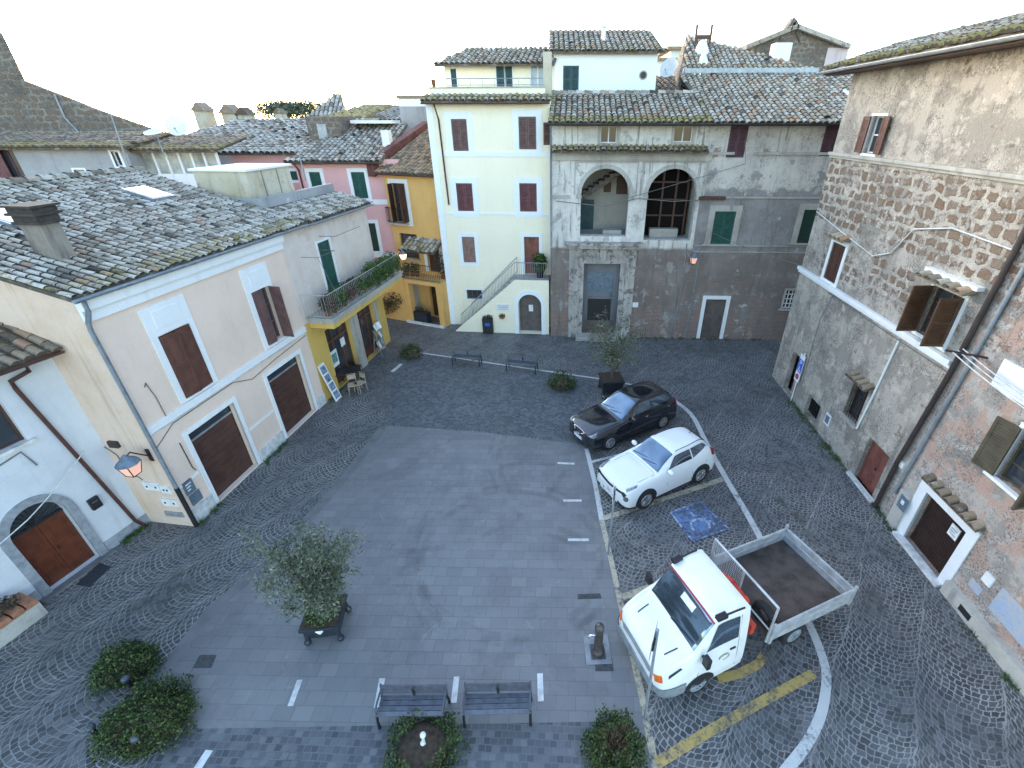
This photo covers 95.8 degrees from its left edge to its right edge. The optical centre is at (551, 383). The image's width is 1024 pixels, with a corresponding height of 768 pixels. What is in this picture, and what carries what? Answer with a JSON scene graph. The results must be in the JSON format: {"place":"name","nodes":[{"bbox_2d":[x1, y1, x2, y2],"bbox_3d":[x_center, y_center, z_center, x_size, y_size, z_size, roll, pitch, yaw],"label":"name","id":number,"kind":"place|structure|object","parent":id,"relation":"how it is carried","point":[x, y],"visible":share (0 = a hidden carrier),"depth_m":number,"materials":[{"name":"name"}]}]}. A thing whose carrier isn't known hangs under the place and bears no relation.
{"place":"outdoors","nodes":[
{"label":"outdoors","id":0,"kind":"place"},
{"bbox_2d":[0,131,247,186],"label":"grey house","id":1,"kind":"structure","parent":0,"point":[27,153],"depth_m":22.78,"materials":[{"name":"clear paint"}]},
{"bbox_2d":[0,150,24,176],"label":"window","id":2,"kind":"structure","parent":1,"relation":"in","point":[10,166],"depth_m":22.74,"materials":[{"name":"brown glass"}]},
{"bbox_2d":[108,150,125,167],"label":"window","id":3,"kind":"structure","parent":1,"relation":"in","point":[120,161],"depth_m":22.55,"materials":[{"name":"white glass"}]},
{"bbox_2d":[164,115,187,138],"bbox_3d":[-19.159,-12.912,23.619,0.672,1.493,0.862,19,35,30],"label":"satellite dish","id":4,"kind":"object","parent":1,"relation":"attached to","point":[175,125],"visible":0.99,"depth_m":23.52,"materials":[{"name":"metal"}]},
{"bbox_2d":[0,166,326,526],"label":"peach house","id":5,"kind":"structure","parent":0,"point":[163,312],"depth_m":13.92,"materials":[{"name":"beige paint"}]},
{"bbox_2d":[114,449,154,477],"bbox_3d":[-11.342,2.148,12.556,0.534,0.770,0.828,16,33,25],"label":"wall lantern","id":6,"kind":"object","parent":5,"relation":"attached to","point":[128,466],"depth_m":12.37,"materials":[{"name":"glass"}]},
{"bbox_2d":[158,324,212,397],"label":"window","id":7,"kind":"structure","parent":5,"relation":"in","point":[180,346],"depth_m":13.65,"materials":[{"name":"brown wood"}]},
{"bbox_2d":[182,396,260,503],"bbox_3d":[-11.013,2.171,15.371,0.325,2.850,2.170,4,30,7],"label":"door frame","id":8,"kind":"structure","parent":5,"relation":"in","point":[216,445],"depth_m":15.41,"materials":[{"name":"stone"}]},
{"bbox_2d":[251,286,293,344],"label":"window","id":9,"kind":"structure","parent":5,"relation":"in","point":[260,297],"depth_m":16.92,"materials":[{"name":"brown wood"}]},
{"bbox_2d":[262,349,318,438],"bbox_3d":[-10.527,0.365,18.484,0.325,2.890,2.270,4,30,7],"label":"garage door","id":10,"kind":"structure","parent":5,"relation":"in","point":[283,382],"depth_m":18.57,"materials":[{"name":"brown wood"}]},
{"bbox_2d":[321,104,394,123],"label":"house","id":11,"kind":"structure","parent":0,"point":[365,111],"depth_m":47.42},
{"bbox_2d":[147,722,600,767],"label":"sett paving","id":12,"kind":"structure","parent":0,"point":[526,745],"depth_m":9.31,"materials":[{"name":"stone"}]},
{"bbox_2d":[379,707,472,767],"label":"hedge","id":13,"kind":"object","parent":12,"relation":"on","point":[432,752],"visible":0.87,"depth_m":9.13,"materials":[{"name":"green plant"}]},
{"bbox_2d":[367,105,402,134],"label":"house","id":14,"kind":"structure","parent":0,"point":[392,113],"depth_m":51.99,"materials":[{"name":"grey tile"}]},
{"bbox_2d":[396,95,426,133],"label":"house","id":15,"kind":"structure","parent":0,"point":[412,111],"depth_m":30.96,"materials":[{"name":"grey paint"}]},
{"bbox_2d":[174,426,650,767],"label":"stone paving","id":16,"kind":"structure","parent":0,"point":[473,562],"depth_m":12.05,"materials":[{"name":"stone"}]},
{"bbox_2d":[193,655,216,667],"bbox_3d":[-8.111,6.487,10.782,0.454,0.014,0.294,0,30,0],"label":"ground cover","id":17,"kind":"object","parent":16,"relation":"on","point":[204,661],"visible":1,"depth_m":10.77,"materials":[{"name":"metal"}]},
{"bbox_2d":[157,428,385,706],"bbox_3d":[-7.996,4.444,14.358,1.474,0.001,10.657,3,30,4],"label":"paving border","id":18,"kind":"object","parent":16,"relation":"on","point":[192,633],"visible":0.72,"depth_m":12.52,"materials":[{"name":"stone"}]},
{"bbox_2d":[298,593,351,645],"bbox_3d":[-5.559,5.802,11.359,0.932,0.627,0.923,-4,30,-7],"label":"tree planter","id":19,"kind":"object","parent":16,"relation":"on","point":[332,627],"visible":0.67,"depth_m":11.02,"materials":[{"name":"paint"}]},
{"bbox_2d":[233,517,369,627],"bbox_3d":[-5.471,4.413,10.567,2.595,3.199,2.491,-22,37,-34],"label":"olive tree","id":20,"kind":"object","parent":19,"relation":"in","point":[318,581],"visible":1,"depth_m":10.21,"materials":[{"name":"green plant"}]},
{"bbox_2d":[304,598,341,626],"bbox_3d":[-5.555,5.501,11.182,0.871,0.405,0.854,-4,30,-7],"label":"trailing plant","id":21,"kind":"object","parent":19,"relation":"in","point":[314,619],"visible":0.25,"depth_m":10.97,"materials":[{"name":"green plant"}]},
{"bbox_2d":[374,683,450,729],"bbox_3d":[-2.913,6.737,9.642,1.438,0.730,0.548,0,30,0],"label":"park bench","id":22,"kind":"object","parent":16,"relation":"on","point":[428,705],"visible":0.93,"depth_m":9.61,"materials":[{"name":"paint"}]},
{"bbox_2d":[461,680,532,727],"bbox_3d":[-1.139,6.718,9.674,1.444,0.730,0.548,-1,30,-1],"label":"park bench","id":23,"kind":"object","parent":16,"relation":"on","point":[491,705],"visible":1,"depth_m":9.64,"materials":[{"name":"paint"}]},
{"bbox_2d":[537,673,543,700],"bbox_3d":[-0.260,6.767,10.292,0.130,0.001,0.586,-1,30,-3],"label":"paving inlay","id":24,"kind":"object","parent":16,"relation":"on","point":[540,686],"visible":1,"depth_m":10.30,"materials":[{"name":"white stone"}]},
{"bbox_2d":[585,449,603,519],"bbox_3d":[1.472,3.396,16.182,0.205,0.001,3.657,-2,30,-3],"label":"edge line","id":25,"kind":"object","parent":16,"relation":"on","point":[596,491],"visible":1,"depth_m":15.95,"materials":[{"name":"white paint"}]},
{"bbox_2d":[583,622,611,664],"bbox_3d":[1.084,5.886,10.763,0.600,1.075,0.720,-1,30,-2],"label":"drinking fountain","id":26,"kind":"object","parent":16,"relation":"on","point":[597,648],"visible":1,"depth_m":10.81,"materials":[{"name":"stone"}]},
{"bbox_2d":[607,483,615,554],"bbox_3d":[1.651,3.831,12.799,0.102,2.627,0.398,0,30,0],"label":"sign pole","id":27,"kind":"object","parent":16,"relation":"on","point":[613,503],"visible":1,"depth_m":12.64,"materials":[{"name":"metal"}]},
{"bbox_2d":[577,703,650,767],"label":"bush","id":28,"kind":"object","parent":16,"relation":"on","point":[597,753],"visible":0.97,"depth_m":9.07,"materials":[{"name":"green plant"}]},
{"bbox_2d":[598,720,634,762],"bbox_3d":[1.265,7.044,9.081,0.738,0.254,0.756,0,30,0],"label":"dry plant","id":29,"kind":"object","parent":28,"relation":"on","point":[614,731],"visible":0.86,"depth_m":9.12,"materials":[{"name":"brown plant"}]},
{"bbox_2d":[599,520,657,767],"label":"edge line","id":30,"kind":"object","parent":16,"relation":"on","point":[646,721],"visible":0.86,"depth_m":10.43,"materials":[{"name":"paint"}]},
{"bbox_2d":[643,621,658,718],"bbox_3d":[1.915,5.735,8.993,0.145,3.108,0.450,12,32,21],"label":"sign pole","id":31,"kind":"object","parent":16,"relation":"on","point":[654,642],"visible":1,"depth_m":8.70,"materials":[{"name":"metal"}]},
{"bbox_2d":[420,46,555,334],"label":"yellow house","id":32,"kind":"structure","parent":0,"point":[487,111],"depth_m":24.54,"materials":[{"name":"clear paint"}]},
{"bbox_2d":[444,112,474,157],"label":"window","id":33,"kind":"structure","parent":32,"relation":"in","point":[461,123],"depth_m":23.34,"materials":[{"name":"brown wood"}]},
{"bbox_2d":[449,177,479,216],"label":"window","id":34,"kind":"structure","parent":32,"relation":"in","point":[464,190],"depth_m":24.84,"materials":[{"name":"brown wood"}]},
{"bbox_2d":[457,233,479,265],"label":"window","id":35,"kind":"structure","parent":32,"relation":"in","point":[470,248],"depth_m":26.25,"materials":[{"name":"brown wood"}]},
{"bbox_2d":[465,288,483,300],"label":"window","id":36,"kind":"structure","parent":32,"relation":"in","point":[471,292],"depth_m":27.66,"materials":[{"name":"grey glass"}]},
{"bbox_2d":[494,66,513,85],"bbox_3d":[-2.492,-16.064,24.310,1.004,1.295,0.200,2,30,4],"label":"window","id":37,"kind":"structure","parent":32,"relation":"in","point":[500,72],"depth_m":24.17,"materials":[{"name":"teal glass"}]},
{"bbox_2d":[512,109,541,152],"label":"window","id":38,"kind":"structure","parent":32,"relation":"in","point":[527,134],"depth_m":23.06,"materials":[{"name":"brown wood"}]},
{"bbox_2d":[513,177,542,217],"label":"window","id":39,"kind":"structure","parent":32,"relation":"in","point":[529,198],"depth_m":24.58,"materials":[{"name":"brown wood"}]},
{"bbox_2d":[514,290,545,334],"bbox_3d":[-1.260,-4.250,26.869,1.812,2.661,0.540,2,30,4],"label":"arched door","id":40,"kind":"structure","parent":32,"relation":"in","point":[532,313],"depth_m":26.97,"materials":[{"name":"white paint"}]},
{"bbox_2d":[520,233,542,273],"bbox_3d":[-1.139,-7.396,26.171,1.245,2.320,0.260,2,30,4],"label":"door","id":41,"kind":"structure","parent":32,"relation":"in","point":[533,241],"depth_m":26.03,"materials":[{"name":"white paint"}]},
{"bbox_2d":[530,66,542,85],"bbox_3d":[-0.731,-16.014,24.171,0.818,1.289,0.200,2,30,4],"label":"window","id":42,"kind":"structure","parent":32,"relation":"in","point":[537,71],"depth_m":24.14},
{"bbox_2d":[532,253,547,277],"bbox_3d":[-0.706,-6.669,25.818,0.991,1.410,0.940,-7,31,-12],"label":"potted plant","id":43,"kind":"object","parent":32,"relation":"on","point":[539,258],"visible":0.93,"depth_m":25.57,"materials":[{"name":"green plant"}]},
{"bbox_2d":[386,353,595,443],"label":"sett paving","id":44,"kind":"structure","parent":0,"point":[431,391],"depth_m":20.89,"materials":[{"name":"stone"}]},
{"bbox_2d":[452,349,481,366],"bbox_3d":[-4.400,-1.352,23.761,1.474,0.730,0.548,3,30,6],"label":"park bench","id":45,"kind":"object","parent":44,"relation":"on","point":[463,356],"visible":1,"depth_m":23.77,"materials":[{"name":"paint"}]},
{"bbox_2d":[506,354,537,373],"bbox_3d":[-1.517,-1.005,23.155,1.573,0.730,0.548,6,30,10],"label":"park bench","id":46,"kind":"object","parent":44,"relation":"on","point":[516,361],"visible":1,"depth_m":23.16,"materials":[{"name":"paint"}]},
{"bbox_2d":[0,131,1023,767],"bbox_3d":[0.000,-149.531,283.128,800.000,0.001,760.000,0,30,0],"label":"ground","id":47,"kind":"structure","parent":0,"point":[918,673],"depth_m":12.50,"materials":[{"name":"stone"}]},
{"bbox_2d":[0,592,48,648],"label":"brick planter","id":48,"kind":"object","parent":47,"relation":"on","point":[20,613],"visible":1,"depth_m":11.32,"materials":[{"name":"stone"}]},
{"bbox_2d":[0,322,150,602],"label":"white house","id":49,"kind":"structure","parent":47,"relation":"on","point":[88,515],"depth_m":12.01,"materials":[{"name":"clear paint"}]},
{"bbox_2d":[0,405,36,457],"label":"window","id":50,"kind":"structure","parent":49,"relation":"in","point":[9,433],"depth_m":11.19,"materials":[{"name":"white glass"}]},
{"bbox_2d":[0,450,84,543],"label":"overhead cable","id":51,"kind":"object","parent":49,"relation":"attached to","point":[44,500],"visible":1,"depth_m":11.59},
{"bbox_2d":[0,494,107,596],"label":"door","id":52,"kind":"structure","parent":49,"relation":"in","point":[48,547],"depth_m":12.25,"materials":[{"name":"wood"}]},
{"bbox_2d":[0,32,153,131],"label":"stone house","id":53,"kind":"structure","parent":47,"relation":"on","point":[25,105],"depth_m":26.69,"materials":[{"name":"stone"}]},
{"bbox_2d":[77,563,110,586],"bbox_3d":[-12.738,5.308,12.835,0.442,0.020,0.748,2,30,4],"label":"doormat","id":54,"kind":"object","parent":47,"relation":"on","point":[94,574],"visible":1,"depth_m":12.80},
{"bbox_2d":[82,636,168,701],"bbox_3d":[-9.662,6.428,10.503,1.644,1.098,1.358,0,30,0],"label":"hedge","id":55,"kind":"object","parent":47,"relation":"on","point":[112,667],"visible":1,"depth_m":10.32,"materials":[{"name":"green plant"}]},
{"bbox_2d":[75,667,202,766],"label":"bush","id":56,"kind":"object","parent":47,"relation":"on","point":[155,718],"visible":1,"depth_m":9.30,"materials":[{"name":"green plant"}]},
{"bbox_2d":[190,102,256,164],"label":"house","id":57,"kind":"structure","parent":47,"relation":"on","point":[204,115],"depth_m":39.53,"materials":[{"name":"grey paint"}]},
{"bbox_2d":[187,118,364,189],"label":"pink neighbour","id":58,"kind":"structure","parent":47,"relation":"on","point":[270,140],"depth_m":28.70,"materials":[{"name":"tile"}]},
{"bbox_2d":[250,99,321,118],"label":"umbrella pine","id":59,"kind":"object","parent":47,"relation":"on","point":[301,109],"visible":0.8,"depth_m":80.42,"materials":[{"name":"green plant"}]},
{"bbox_2d":[187,163,402,399],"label":"building","id":60,"kind":"structure","parent":47,"relation":"on","point":[328,247],"depth_m":20.10,"materials":[{"name":"beige paint"}]},
{"bbox_2d":[315,237,340,291],"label":"window","id":61,"kind":"structure","parent":60,"relation":"in","point":[322,245],"depth_m":20.21,"materials":[{"name":"green wood"}]},
{"bbox_2d":[325,322,354,383],"bbox_3d":[-10.122,-1.568,21.847,0.100,2.900,1.950,4,30,7],"label":"shop window","id":62,"kind":"structure","parent":60,"relation":"in","point":[333,336],"depth_m":22.05,"materials":[{"name":"black glass"}]},
{"bbox_2d":[357,304,377,357],"bbox_3d":[-9.786,-2.799,23.997,0.100,2.900,1.750,4,30,7],"label":"shop window","id":63,"kind":"structure","parent":60,"relation":"in","point":[364,315],"depth_m":24.30,"materials":[{"name":"black glass"}]},
{"bbox_2d":[306,93,345,115],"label":"house","id":64,"kind":"structure","parent":47,"relation":"on","point":[334,103],"depth_m":54.09,"materials":[{"name":"grey tile"}]},
{"bbox_2d":[317,362,341,401],"bbox_3d":[-9.894,-0.081,20.512,0.474,1.756,0.450,4,30,7],"label":"advertising board","id":65,"kind":"object","parent":47,"relation":"on","point":[329,381],"visible":1,"depth_m":20.47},
{"bbox_2d":[283,116,407,294],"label":"pink house","id":66,"kind":"structure","parent":47,"relation":"on","point":[341,152],"depth_m":27.13,"materials":[{"name":"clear paint"}]},
{"bbox_2d":[304,168,325,186],"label":"window","id":67,"kind":"structure","parent":66,"relation":"in","point":[316,175],"depth_m":26.58,"materials":[{"name":"green wood"}]},
{"bbox_2d":[346,168,371,199],"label":"window","id":68,"kind":"structure","parent":66,"relation":"in","point":[360,184],"depth_m":26.75,"materials":[{"name":"green wood"}]},
{"bbox_2d":[368,220,382,252],"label":"window","id":69,"kind":"structure","parent":66,"relation":"in","point":[373,224],"depth_m":28.24,"materials":[{"name":"green wood"}]},
{"bbox_2d":[335,365,362,384],"bbox_3d":[-9.681,-0.321,21.944,1.200,0.741,0.760,-12,32,-20],"label":"cafe table","id":70,"kind":"object","parent":47,"relation":"on","point":[347,370],"visible":0.84,"depth_m":21.75,"materials":[{"name":"black plastic"}]},
{"bbox_2d":[372,321,387,355],"bbox_3d":[-9.280,-2.416,24.567,0.490,1.775,0.664,4,30,7],"label":"display stand","id":71,"kind":"object","parent":47,"relation":"on","point":[380,336],"visible":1,"depth_m":24.46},
{"bbox_2d":[366,121,450,328],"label":"orange house","id":72,"kind":"structure","parent":47,"relation":"on","point":[409,184],"depth_m":27.07,"materials":[{"name":"clear paint"}]},
{"bbox_2d":[383,292,402,314],"bbox_3d":[-10.147,-5.005,28.750,2.172,1.648,0.340,12,32,19],"label":"climbing plant","id":73,"kind":"object","parent":72,"relation":"attached to","point":[390,303],"visible":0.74,"depth_m":28.62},
{"bbox_2d":[387,178,413,226],"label":"window","id":74,"kind":"structure","parent":72,"relation":"in","point":[401,191],"depth_m":26.55,"materials":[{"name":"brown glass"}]},
{"bbox_2d":[401,233,420,260],"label":"window","id":75,"kind":"structure","parent":72,"relation":"in","point":[404,236],"depth_m":28.15,"materials":[{"name":"black glass"}]},
{"bbox_2d":[424,245,443,271],"bbox_3d":[-7.065,-7.672,27.705,1.340,1.854,0.260,12,32,19],"label":"door","id":76,"kind":"structure","parent":72,"relation":"in","point":[439,250],"depth_m":27.93,"materials":[{"name":"brown wood"}]},
{"bbox_2d":[399,341,423,359],"bbox_3d":[-7.551,-1.673,24.549,1.330,1.366,1.133,0,30,0],"label":"bush","id":77,"kind":"object","parent":47,"relation":"on","point":[411,352],"visible":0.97,"depth_m":24.32,"materials":[{"name":"green plant"}]},
{"bbox_2d":[413,306,431,322],"bbox_3d":[-8.222,-4.364,28.727,1.300,1.012,0.414,12,32,19],"label":"planter box","id":78,"kind":"object","parent":47,"relation":"on","point":[421,315],"visible":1,"depth_m":28.56,"materials":[{"name":"paint"}]},
{"bbox_2d":[482,314,493,332],"bbox_3d":[-3.774,-3.595,27.143,0.641,1.132,0.428,2,30,4],"label":"litter bin","id":79,"kind":"object","parent":47,"relation":"on","point":[487,324],"visible":1,"depth_m":26.98,"materials":[{"name":"black plastic"}]},
{"bbox_2d":[420,352,631,384],"bbox_3d":[-1.445,-0.825,23.550,12.022,0.001,0.217,9,31,15],"label":"edge line","id":80,"kind":"object","parent":47,"relation":"on","point":[515,366],"visible":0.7,"depth_m":23.68,"materials":[{"name":"white paint"}]},
{"bbox_2d":[543,369,576,391],"bbox_3d":[0.398,-0.051,21.735,1.661,1.408,1.227,0,30,0],"label":"hedge","id":81,"kind":"object","parent":47,"relation":"on","point":[563,382],"visible":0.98,"depth_m":21.48,"materials":[{"name":"green plant"}]},
{"bbox_2d":[119,336,1020,690],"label":"weeds","id":82,"kind":"object","parent":47,"relation":"on","point":[219,504],"visible":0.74,"depth_m":15.10,"materials":[{"name":"green plant"}]},
{"bbox_2d":[598,371,624,395],"bbox_3d":[2.730,0.004,21.350,1.056,0.757,1.050,-3,30,-5],"label":"tree planter","id":83,"kind":"object","parent":47,"relation":"on","point":[608,383],"visible":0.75,"depth_m":20.99,"materials":[{"name":"paint"}]},
{"bbox_2d":[584,308,645,376],"bbox_3d":[2.712,-1.619,20.398,2.677,3.733,2.876,0,30,0],"label":"tree","id":84,"kind":"object","parent":83,"relation":"in","point":[612,357],"visible":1,"depth_m":20.23,"materials":[{"name":"green plant"}]},
{"bbox_2d":[569,381,676,449],"bbox_3d":[2.875,1.077,18.551,4.454,1.687,2.124,-17,34,-27],"label":"parked car","id":85,"kind":"object","parent":47,"relation":"on","point":[613,419],"visible":1,"depth_m":18.04,"materials":[{"name":"black paint"}]},
{"bbox_2d":[543,90,725,341],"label":"loggia house","id":86,"kind":"structure","parent":47,"relation":"on","point":[630,256],"depth_m":24.07,"materials":[{"name":"grey stone"}]},
{"bbox_2d":[565,241,642,337],"bbox_3d":[2.700,-5.107,25.557,4.059,5.454,0.980,1,30,2],"label":"doorway","id":87,"kind":"structure","parent":86,"relation":"in","point":[594,266],"depth_m":25.50,"materials":[{"name":"stone"}]},
{"bbox_2d":[548,23,667,93],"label":"white upper house","id":88,"kind":"structure","parent":86,"relation":"on","point":[605,59],"depth_m":24.53,"materials":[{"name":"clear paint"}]},
{"bbox_2d":[563,66,578,90],"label":"window","id":89,"kind":"structure","parent":88,"relation":"in","point":[570,73],"depth_m":24.63,"materials":[{"name":"teal wood"}]},
{"bbox_2d":[597,126,619,145],"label":"window","id":90,"kind":"structure","parent":86,"relation":"in","point":[607,135],"depth_m":21.91,"materials":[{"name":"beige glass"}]},
{"bbox_2d":[670,126,696,144],"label":"window","id":91,"kind":"structure","parent":86,"relation":"in","point":[682,135],"depth_m":21.76,"materials":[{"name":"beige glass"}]},
{"bbox_2d":[619,584,650,600],"bbox_3d":[4.262,5.207,13.018,5.268,0.001,0.259,-11,32,-19],"label":"parking line","id":92,"kind":"object","parent":47,"relation":"on","point":[627,595],"visible":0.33,"depth_m":12.32,"materials":[{"name":"paint"}]},
{"bbox_2d":[597,427,713,508],"bbox_3d":[3.582,2.647,15.786,4.084,1.712,2.088,-16,34,-26],"label":"parked car","id":93,"kind":"object","parent":47,"relation":"on","point":[644,473],"visible":0.98,"depth_m":15.27,"materials":[{"name":"white paint"}]},
{"bbox_2d":[602,477,724,519],"bbox_3d":[3.841,3.813,15.446,4.785,0.001,0.226,-12,32,-20],"label":"parking line","id":94,"kind":"object","parent":47,"relation":"on","point":[672,496],"visible":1,"depth_m":15.50,"materials":[{"name":"paint"}]},
{"bbox_2d":[655,75,688,93],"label":"house","id":95,"kind":"structure","parent":47,"relation":"on","point":[661,83],"depth_m":28.91,"materials":[{"name":"brown tile"}]},
{"bbox_2d":[660,57,677,88],"bbox_3d":[6.704,-18.073,26.777,1.100,1.542,0.682,23,37,34],"label":"satellite dish","id":96,"kind":"object","parent":95,"relation":"attached to","point":[668,67],"visible":1,"depth_m":26.77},
{"bbox_2d":[673,502,725,539],"bbox_3d":[4.602,4.307,14.586,1.322,0.001,1.291,-11,32,-19],"label":"disabled bay marking","id":97,"kind":"object","parent":47,"relation":"on","point":[684,517],"visible":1,"depth_m":14.53,"materials":[{"name":"blue paint"}]},
{"bbox_2d":[670,501,727,541],"bbox_3d":[4.602,4.300,14.582,1.392,0.008,1.361,-11,32,-19],"label":"wheelchair symbol","id":98,"kind":"object","parent":97,"relation":"on","point":[699,519],"visible":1,"depth_m":14.56,"materials":[{"name":"white paint"}]},
{"bbox_2d":[653,669,816,767],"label":"yellow road marking","id":99,"kind":"object","parent":47,"relation":"on","point":[677,750],"visible":1,"depth_m":9.75,"materials":[{"name":"yellow paint"}]},
{"bbox_2d":[617,524,858,697],"bbox_3d":[4.329,5.101,10.975,5.405,2.236,2.330,-12,32,-19],"label":"tipper truck","id":100,"kind":"object","parent":47,"relation":"on","point":[707,613],"visible":1,"depth_m":10.41,"materials":[{"name":"paint"}]},
{"bbox_2d":[716,652,768,682],"bbox_3d":[4.430,6.568,10.642,1.462,0.001,0.304,-12,32,-20],"label":"bay line","id":101,"kind":"object","parent":47,"relation":"on","point":[759,662],"visible":0.93,"depth_m":10.60,"materials":[{"name":"yellow paint"}]},
{"bbox_2d":[676,400,830,767],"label":"edge line","id":102,"kind":"object","parent":47,"relation":"on","point":[798,755],"visible":0.78,"depth_m":10.39,"materials":[{"name":"white paint"}]},
{"bbox_2d":[674,24,853,339],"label":"palazzo","id":103,"kind":"structure","parent":47,"relation":"on","point":[777,122],"depth_m":23.57,"materials":[{"name":"paint"}]},
{"bbox_2d":[696,296,730,338],"bbox_3d":[9.107,-3.798,26.115,1.514,2.567,0.260,1,30,2],"label":"door","id":104,"kind":"structure","parent":103,"relation":"in","point":[712,307],"depth_m":26.13,"materials":[{"name":"metal"}]},
{"bbox_2d":[702,205,742,245],"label":"window","id":105,"kind":"structure","parent":103,"relation":"in","point":[721,218],"depth_m":23.55,"materials":[{"name":"green wood"}]},
{"bbox_2d":[726,126,748,156],"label":"window","id":106,"kind":"structure","parent":103,"relation":"in","point":[738,134],"depth_m":21.68,"materials":[{"name":"brown wood"}]},
{"bbox_2d":[778,288,795,310],"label":"window","id":107,"kind":"structure","parent":103,"relation":"in","point":[788,295],"depth_m":25.42,"materials":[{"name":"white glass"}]},
{"bbox_2d":[788,204,817,244],"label":"window","id":108,"kind":"structure","parent":103,"relation":"in","point":[806,214],"depth_m":23.36,"materials":[{"name":"green wood"}]},
{"bbox_2d":[819,126,839,155],"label":"window","id":109,"kind":"structure","parent":103,"relation":"in","point":[830,135],"depth_m":21.47,"materials":[{"name":"brown wood"}]},
{"bbox_2d":[790,353,805,400],"bbox_3d":[10.742,-0.271,20.186,0.108,2.400,0.400,1,30,1],"label":"parking sign","id":110,"kind":"object","parent":47,"relation":"on","point":[799,367],"visible":1,"depth_m":19.95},
{"bbox_2d":[0,0,1023,131],"label":"sky","id":111,"kind":"structure","parent":0,"point":[151,59],"materials":[{"name":"white"}]},
{"bbox_2d":[656,46,683,75],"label":"house","id":112,"kind":"structure","parent":0,"point":[673,51],"depth_m":39.10,"materials":[{"name":"white paint"}]},
{"bbox_2d":[738,17,851,73],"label":"stone gable house","id":113,"kind":"structure","parent":0,"point":[795,41],"depth_m":36.41,"materials":[{"name":"stone"}]},
{"bbox_2d":[772,12,1023,695],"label":"old stone house","id":114,"kind":"structure","parent":0,"point":[911,275],"depth_m":12.90,"materials":[{"name":"grey stone"}]},
{"bbox_2d":[820,239,849,287],"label":"window","id":115,"kind":"structure","parent":114,"relation":"in","point":[838,255],"depth_m":17.70,"materials":[{"name":"brown wood"}]},
{"bbox_2d":[838,388,868,428],"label":"window","id":116,"kind":"structure","parent":114,"relation":"in","point":[841,413],"depth_m":16.58,"materials":[{"name":"black glass"}]},
{"bbox_2d":[854,113,890,156],"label":"window","id":117,"kind":"structure","parent":114,"relation":"in","point":[883,120],"depth_m":15.65,"materials":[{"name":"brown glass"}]},
{"bbox_2d":[858,441,888,493],"bbox_3d":[10.837,2.806,15.479,0.109,1.740,1.070,1,30,1],"label":"door","id":118,"kind":"structure","parent":114,"relation":"in","point":[874,464],"depth_m":15.57,"materials":[{"name":"wood"}]},
{"bbox_2d":[895,284,970,351],"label":"window","id":119,"kind":"structure","parent":114,"relation":"in","point":[946,310],"depth_m":12.57,"materials":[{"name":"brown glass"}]},
{"bbox_2d":[896,480,981,584],"bbox_3d":[10.727,4.092,12.783,0.280,2.130,2.080,1,30,1],"label":"door","id":120,"kind":"structure","parent":114,"relation":"in","point":[967,542],"depth_m":12.84,"materials":[{"name":"stone"}]},
{"bbox_2d":[971,416,1023,509],"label":"window","id":121,"kind":"structure","parent":114,"relation":"in","point":[1001,438],"depth_m":10.75,"materials":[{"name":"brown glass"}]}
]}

